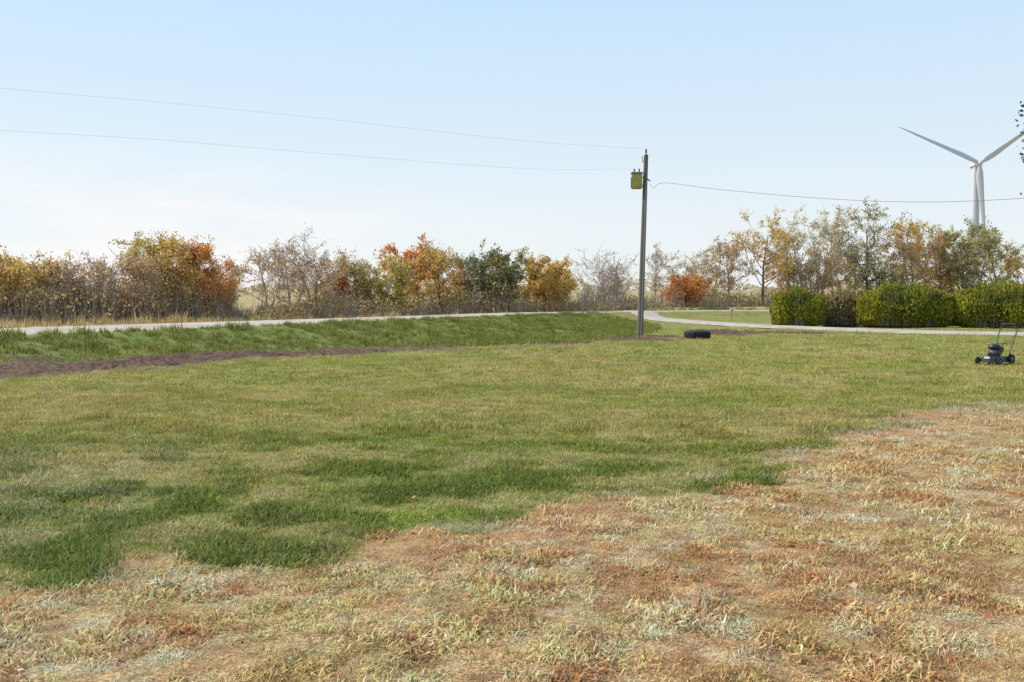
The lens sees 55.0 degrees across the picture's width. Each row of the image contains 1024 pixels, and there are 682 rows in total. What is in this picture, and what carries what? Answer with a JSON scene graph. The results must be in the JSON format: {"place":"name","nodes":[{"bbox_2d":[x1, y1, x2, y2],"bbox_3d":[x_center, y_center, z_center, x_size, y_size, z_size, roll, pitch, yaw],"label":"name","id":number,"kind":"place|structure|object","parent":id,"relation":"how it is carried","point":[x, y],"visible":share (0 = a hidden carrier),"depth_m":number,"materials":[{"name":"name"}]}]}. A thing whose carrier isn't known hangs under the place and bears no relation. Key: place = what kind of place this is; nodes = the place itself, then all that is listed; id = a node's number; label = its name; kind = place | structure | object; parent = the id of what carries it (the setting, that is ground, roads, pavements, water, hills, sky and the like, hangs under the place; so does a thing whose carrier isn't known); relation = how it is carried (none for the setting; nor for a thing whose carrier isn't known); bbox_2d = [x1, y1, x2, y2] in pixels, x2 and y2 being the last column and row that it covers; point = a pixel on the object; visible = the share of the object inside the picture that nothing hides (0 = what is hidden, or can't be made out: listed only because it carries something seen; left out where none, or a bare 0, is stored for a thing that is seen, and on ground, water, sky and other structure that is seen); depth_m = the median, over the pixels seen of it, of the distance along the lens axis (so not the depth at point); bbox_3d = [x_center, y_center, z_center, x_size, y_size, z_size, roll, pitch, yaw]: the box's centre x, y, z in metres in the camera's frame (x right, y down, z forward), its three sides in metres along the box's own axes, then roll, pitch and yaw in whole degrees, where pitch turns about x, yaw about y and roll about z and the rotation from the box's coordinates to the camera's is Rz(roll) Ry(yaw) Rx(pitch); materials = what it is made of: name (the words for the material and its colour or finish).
{"place":"outdoors","nodes":[
{"label":"outdoors","id":0,"kind":"place"},
{"bbox_2d":[0,310,768,334],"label":"gravel road","id":1,"kind":"structure","parent":0,"point":[30,330],"depth_m":51.98,"materials":[{"name":"grey gravel"}]},
{"bbox_2d":[0,326,1023,595],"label":"lawn grass","id":2,"kind":"structure","parent":0,"point":[278,548],"depth_m":11.23,"materials":[{"name":"green plant"}]},
{"bbox_2d":[0,400,1023,681],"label":"dead grass","id":3,"kind":"structure","parent":0,"point":[90,644],"depth_m":5.38,"materials":[{"name":"beige plant"}]},
{"bbox_2d":[0,288,1023,681],"bbox_3d":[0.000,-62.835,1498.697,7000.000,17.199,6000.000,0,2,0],"label":"ground","id":4,"kind":"structure","parent":0,"point":[22,366],"depth_m":7.99,"materials":[{"name":"brown soil"}]},
{"bbox_2d":[0,244,39,316],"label":"golden autumn tree","id":5,"kind":"object","parent":4,"relation":"on","point":[9,274],"visible":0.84,"depth_m":68.79,"materials":[{"name":"yellow plant"}]},
{"bbox_2d":[3,249,76,312],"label":"golden autumn tree","id":6,"kind":"object","parent":4,"relation":"on","point":[44,266],"visible":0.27,"depth_m":74.19,"materials":[{"name":"yellow plant"}]},
{"bbox_2d":[35,259,84,310],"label":"brown leaved tree","id":7,"kind":"object","parent":4,"relation":"on","point":[54,276],"visible":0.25,"depth_m":74.95,"materials":[{"name":"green plant"}]},
{"bbox_2d":[41,254,120,317],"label":"bare tree","id":8,"kind":"object","parent":4,"relation":"on","point":[69,273],"visible":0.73,"depth_m":74.45,"materials":[{"name":"brown plant"}]},
{"bbox_2d":[76,248,129,311],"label":"brown leaved tree","id":9,"kind":"object","parent":4,"relation":"on","point":[93,266],"visible":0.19,"depth_m":80.31,"materials":[{"name":"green plant"}]},
{"bbox_2d":[113,248,173,318],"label":"brown leaved tree","id":10,"kind":"object","parent":4,"relation":"on","point":[135,269],"visible":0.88,"depth_m":77.88,"materials":[{"name":"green plant"}]},
{"bbox_2d":[107,230,195,317],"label":"yellow green tree","id":11,"kind":"object","parent":4,"relation":"on","point":[153,242],"visible":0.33,"depth_m":82.51,"materials":[{"name":"brown plant"}]},
{"bbox_2d":[123,231,211,316],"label":"golden autumn tree","id":12,"kind":"object","parent":4,"relation":"on","point":[173,245],"visible":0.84,"depth_m":80.39,"materials":[{"name":"brown plant"}]},
{"bbox_2d":[168,234,239,316],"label":"orange autumn tree","id":13,"kind":"object","parent":4,"relation":"on","point":[206,250],"visible":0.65,"depth_m":83.22,"materials":[{"name":"brown plant"}]},
{"bbox_2d":[195,254,252,313],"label":"brown leaved tree","id":14,"kind":"object","parent":4,"relation":"on","point":[236,270],"visible":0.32,"depth_m":88.48,"materials":[{"name":"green plant"}]},
{"bbox_2d":[236,234,296,307],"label":"bare tree","id":15,"kind":"object","parent":4,"relation":"on","point":[259,260],"visible":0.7,"depth_m":95.60,"materials":[{"name":"grey plant"}]},
{"bbox_2d":[261,238,328,318],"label":"brown leaved tree","id":16,"kind":"object","parent":4,"relation":"on","point":[297,274],"visible":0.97,"depth_m":91.14,"materials":[{"name":"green plant"}]},
{"bbox_2d":[271,222,346,316],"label":"bare tree","id":17,"kind":"object","parent":4,"relation":"on","point":[322,262],"visible":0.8,"depth_m":93.28,"materials":[{"name":"brown plant"}]},
{"bbox_2d":[0,310,662,362],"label":"ditch grass","id":18,"kind":"structure","parent":4,"relation":"on","point":[627,327],"depth_m":49.52,"materials":[{"name":"green plant"}]},
{"bbox_2d":[312,273,355,303],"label":"orange autumn tree","id":19,"kind":"object","parent":4,"relation":"on","point":[340,286],"visible":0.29,"depth_m":101.50,"materials":[{"name":"brown plant"}]},
{"bbox_2d":[304,246,372,307],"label":"brown leaved tree","id":20,"kind":"object","parent":4,"relation":"on","point":[342,266],"visible":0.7,"depth_m":101.29,"materials":[{"name":"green plant"}]},
{"bbox_2d":[326,254,396,307],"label":"yellow green tree","id":21,"kind":"object","parent":4,"relation":"on","point":[372,281],"visible":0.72,"depth_m":102.32,"materials":[{"name":"brown plant"}]},
{"bbox_2d":[0,302,767,327],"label":"dry roadside grass","id":22,"kind":"structure","parent":4,"relation":"on","point":[77,322],"depth_m":68.19,"materials":[{"name":"beige plant"}]},
{"bbox_2d":[364,253,419,311],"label":"yellow green tree","id":23,"kind":"object","parent":4,"relation":"on","point":[400,276],"visible":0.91,"depth_m":102.97,"materials":[{"name":"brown plant"}]},
{"bbox_2d":[373,233,446,302],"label":"orange autumn tree","id":24,"kind":"object","parent":4,"relation":"on","point":[407,254],"visible":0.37,"depth_m":111.62,"materials":[{"name":"brown plant"}]},
{"bbox_2d":[411,240,467,313],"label":"golden autumn tree","id":25,"kind":"object","parent":4,"relation":"on","point":[436,260],"visible":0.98,"depth_m":105.11,"materials":[{"name":"yellow plant"}]},
{"bbox_2d":[444,252,480,305],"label":"brown leaved tree","id":26,"kind":"object","parent":4,"relation":"on","point":[458,280],"visible":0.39,"depth_m":113.82,"materials":[{"name":"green plant"}]},
{"bbox_2d":[0,267,939,325],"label":"thicket","id":27,"kind":"object","parent":4,"relation":"on","point":[190,305],"visible":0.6,"depth_m":93.17,"materials":[{"name":"brown plant"}]},
{"bbox_2d":[446,238,514,311],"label":"green tree","id":28,"kind":"object","parent":4,"relation":"on","point":[472,264],"visible":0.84,"depth_m":111.31,"materials":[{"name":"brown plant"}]},
{"bbox_2d":[482,246,532,309],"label":"olive green tree","id":29,"kind":"object","parent":4,"relation":"on","point":[499,262],"visible":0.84,"depth_m":111.63,"materials":[{"name":"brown plant"}]},
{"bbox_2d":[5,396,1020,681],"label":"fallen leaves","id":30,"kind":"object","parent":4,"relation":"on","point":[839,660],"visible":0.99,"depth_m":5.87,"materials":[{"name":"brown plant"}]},
{"bbox_2d":[518,252,574,309],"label":"golden autumn tree","id":31,"kind":"object","parent":4,"relation":"on","point":[540,284],"visible":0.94,"depth_m":114.90,"materials":[{"name":"brown plant"}]},
{"bbox_2d":[92,276,1020,291],"bbox_3d":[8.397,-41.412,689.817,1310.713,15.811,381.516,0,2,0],"label":"distant trees","id":32,"kind":"object","parent":4,"relation":"on","point":[746,287],"visible":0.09,"depth_m":789.85,"materials":[{"name":"green plant"}]},
{"bbox_2d":[540,267,579,305],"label":"golden autumn tree","id":33,"kind":"object","parent":4,"relation":"on","point":[567,278],"visible":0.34,"depth_m":118.82,"materials":[{"name":"yellow plant"}]},
{"bbox_2d":[566,243,651,299],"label":"bare tree","id":34,"kind":"object","parent":4,"relation":"on","point":[602,270],"visible":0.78,"depth_m":129.53,"materials":[{"name":"grey plant"}]},
{"bbox_2d":[594,257,638,309],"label":"bare tree","id":35,"kind":"object","parent":4,"relation":"on","point":[618,281],"visible":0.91,"depth_m":128.22,"materials":[{"name":"grey plant"}]},
{"bbox_2d":[630,149,650,335],"bbox_3d":[6.298,-4.673,48.308,0.953,9.492,0.500,0,2,0],"label":"utility pole","id":36,"kind":"object","parent":4,"relation":"on","point":[636,180],"visible":0.97,"depth_m":48.22,"materials":[{"name":"brown wood"}]},
{"bbox_2d":[3,130,600,169],"bbox_3d":[-7.577,-7.322,38.537,33.330,1.470,2.721,-2,3,-40],"label":"power line","id":37,"kind":"object","parent":36,"relation":"attached to","point":[324,153],"visible":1,"depth_m":39.91,"materials":[{"name":"metal"}]},
{"bbox_2d":[4,88,639,148],"bbox_3d":[-7.370,-8.536,38.589,33.743,1.023,2.952,-2,3,-40],"label":"power line","id":38,"kind":"object","parent":36,"relation":"attached to","point":[295,115],"visible":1,"depth_m":38.97,"materials":[{"name":"metal"}]},
{"bbox_2d":[633,176,640,186],"bbox_3d":[6.111,-7.790,47.968,0.380,0.520,0.020,0,2,0],"label":"box door","id":39,"kind":"structure","parent":36,"relation":"in","point":[636,179],"depth_m":47.96,"materials":[{"name":"yellow paint"}]},
{"bbox_2d":[651,183,1022,201],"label":"service cable","id":40,"kind":"object","parent":36,"relation":"attached to","point":[840,199],"visible":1,"depth_m":39.98,"materials":[{"name":"black rubber"}]},
{"bbox_2d":[646,242,670,305],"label":"bare tree","id":41,"kind":"object","parent":4,"relation":"on","point":[655,269],"visible":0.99,"depth_m":139.31,"materials":[{"name":"grey plant"}]},
{"bbox_2d":[645,249,709,298],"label":"pale leaved tree","id":42,"kind":"object","parent":4,"relation":"on","point":[688,269],"visible":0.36,"depth_m":145.89,"materials":[{"name":"beige plant"}]},
{"bbox_2d":[656,270,718,307],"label":"orange autumn tree","id":43,"kind":"object","parent":4,"relation":"on","point":[696,284],"visible":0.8,"depth_m":140.80,"materials":[{"name":"brown plant"}]},
{"bbox_2d":[684,330,710,338],"bbox_3d":[8.262,-0.272,43.832,1.160,0.370,1.160,0,2,0],"label":"tractor tire","id":44,"kind":"object","parent":4,"relation":"on","point":[695,334],"visible":0.97,"depth_m":43.37,"materials":[{"name":"rubber"}]},
{"bbox_2d":[679,242,748,303],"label":"pale leaved tree","id":45,"kind":"object","parent":4,"relation":"on","point":[711,268],"visible":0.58,"depth_m":150.78,"materials":[{"name":"beige plant"}]},
{"bbox_2d":[695,232,756,305],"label":"brown leaved tree","id":46,"kind":"object","parent":4,"relation":"on","point":[730,279],"visible":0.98,"depth_m":148.76,"materials":[{"name":"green plant"}]},
{"bbox_2d":[728,203,814,306],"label":"golden autumn tree","id":47,"kind":"object","parent":4,"relation":"on","point":[776,235],"visible":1,"depth_m":148.48,"materials":[{"name":"yellow plant"}]},
{"bbox_2d":[757,251,821,291],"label":"brown leaved tree","id":48,"kind":"object","parent":4,"relation":"on","point":[781,286],"visible":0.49,"depth_m":153.47,"materials":[{"name":"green plant"}]},
{"bbox_2d":[765,216,823,289],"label":"pale leaved tree","id":49,"kind":"object","parent":4,"relation":"on","point":[790,247],"visible":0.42,"depth_m":152.52,"materials":[{"name":"beige plant"}]},
{"bbox_2d":[769,282,828,325],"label":"hedge","id":50,"kind":"object","parent":4,"relation":"on","point":[795,305],"visible":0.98,"depth_m":67.40,"materials":[{"name":"green plant"}]},
{"bbox_2d":[772,228,841,294],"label":"pale leaved tree","id":51,"kind":"object","parent":4,"relation":"on","point":[818,251],"visible":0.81,"depth_m":151.74,"materials":[{"name":"beige plant"}]},
{"bbox_2d":[800,249,847,293],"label":"brown leaved tree","id":52,"kind":"object","parent":4,"relation":"on","point":[831,271],"visible":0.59,"depth_m":153.22,"materials":[{"name":"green plant"}]},
{"bbox_2d":[800,203,865,290],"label":"pale leaved tree","id":53,"kind":"object","parent":4,"relation":"on","point":[815,225],"visible":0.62,"depth_m":158.83,"materials":[{"name":"brown plant"}]},
{"bbox_2d":[822,286,856,326],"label":"dry shrub","id":54,"kind":"object","parent":4,"relation":"on","point":[840,304],"visible":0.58,"depth_m":68.88,"materials":[{"name":"brown plant"}]},
{"bbox_2d":[815,222,882,291],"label":"pale leaved tree","id":55,"kind":"object","parent":4,"relation":"on","point":[825,232],"visible":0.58,"depth_m":157.76,"materials":[{"name":"beige plant"}]},
{"bbox_2d":[818,196,916,289],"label":"olive green tree","id":56,"kind":"object","parent":4,"relation":"on","point":[869,217],"visible":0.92,"depth_m":155.64,"materials":[{"name":"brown plant"}]},
{"bbox_2d":[839,249,918,294],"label":"olive green tree","id":57,"kind":"object","parent":4,"relation":"on","point":[893,275],"visible":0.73,"depth_m":154.45,"materials":[{"name":"brown plant"}]},
{"bbox_2d":[853,281,955,327],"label":"hedge","id":58,"kind":"object","parent":4,"relation":"on","point":[887,305],"visible":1,"depth_m":65.83,"materials":[{"name":"green plant"}]},
{"bbox_2d":[876,217,935,283],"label":"golden autumn tree","id":59,"kind":"object","parent":4,"relation":"on","point":[911,224],"visible":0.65,"depth_m":158.18,"materials":[{"name":"brown plant"}]},
{"bbox_2d":[880,229,935,285],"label":"brown leaved tree","id":60,"kind":"object","parent":4,"relation":"on","point":[903,250],"visible":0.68,"depth_m":154.87,"materials":[{"name":"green plant"}]},
{"bbox_2d":[902,230,947,284],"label":"brown leaved tree","id":61,"kind":"object","parent":4,"relation":"on","point":[932,250],"visible":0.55,"depth_m":160.43,"materials":[{"name":"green plant"}]},
{"bbox_2d":[914,259,968,293],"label":"brown leaved tree","id":62,"kind":"object","parent":4,"relation":"on","point":[937,281],"visible":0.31,"depth_m":163.01,"materials":[{"name":"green plant"}]},
{"bbox_2d":[908,221,989,288],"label":"yellow green tree","id":63,"kind":"object","parent":4,"relation":"on","point":[930,234],"visible":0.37,"depth_m":162.79,"materials":[{"name":"brown plant"}]},
{"bbox_2d":[934,233,982,292],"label":"yellow green tree","id":64,"kind":"object","parent":4,"relation":"on","point":[947,284],"visible":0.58,"depth_m":161.36,"materials":[{"name":"brown plant"}]},
{"bbox_2d":[898,126,1023,287],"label":"wind turbine","id":65,"kind":"object","parent":4,"relation":"on","point":[977,192],"visible":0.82,"depth_m":560.40,"materials":[{"name":"white metal"}]},
{"bbox_2d":[932,215,1014,288],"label":"olive green tree","id":66,"kind":"object","parent":4,"relation":"on","point":[985,234],"visible":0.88,"depth_m":158.34,"materials":[{"name":"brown plant"}]},
{"bbox_2d":[952,279,1023,327],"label":"hedge","id":67,"kind":"object","parent":4,"relation":"on","point":[981,305],"visible":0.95,"depth_m":64.16,"materials":[{"name":"green plant"}]},
{"bbox_2d":[965,228,1023,283],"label":"olive green tree","id":68,"kind":"object","parent":4,"relation":"on","point":[997,257],"visible":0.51,"depth_m":162.46,"materials":[{"name":"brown plant"}]},
{"bbox_2d":[975,323,1017,364],"bbox_3d":[13.059,0.079,26.442,1.184,1.089,0.701,-2,3,-35],"label":"push mower","id":69,"kind":"object","parent":4,"relation":"on","point":[994,351],"visible":0.99,"depth_m":26.21,"materials":[{"name":"metal"}]},
{"bbox_2d":[989,243,1023,287],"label":"golden autumn tree","id":70,"kind":"object","parent":4,"relation":"on","point":[1019,273],"visible":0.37,"depth_m":168.37,"materials":[{"name":"yellow plant"}]},
{"bbox_2d":[1015,101,1023,194],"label":"yard tree","id":71,"kind":"object","parent":4,"relation":"on","point":[1021,115],"visible":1,"depth_m":19.78,"materials":[{"name":"green plant"}]},
{"bbox_2d":[0,0,1023,290],"label":"sky","id":72,"kind":"structure","parent":0,"point":[804,99],"materials":[{"name":"blue"}]},
{"bbox_2d":[626,310,1023,335],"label":"driveway","id":73,"kind":"structure","parent":0,"point":[651,315],"depth_m":61.52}
]}

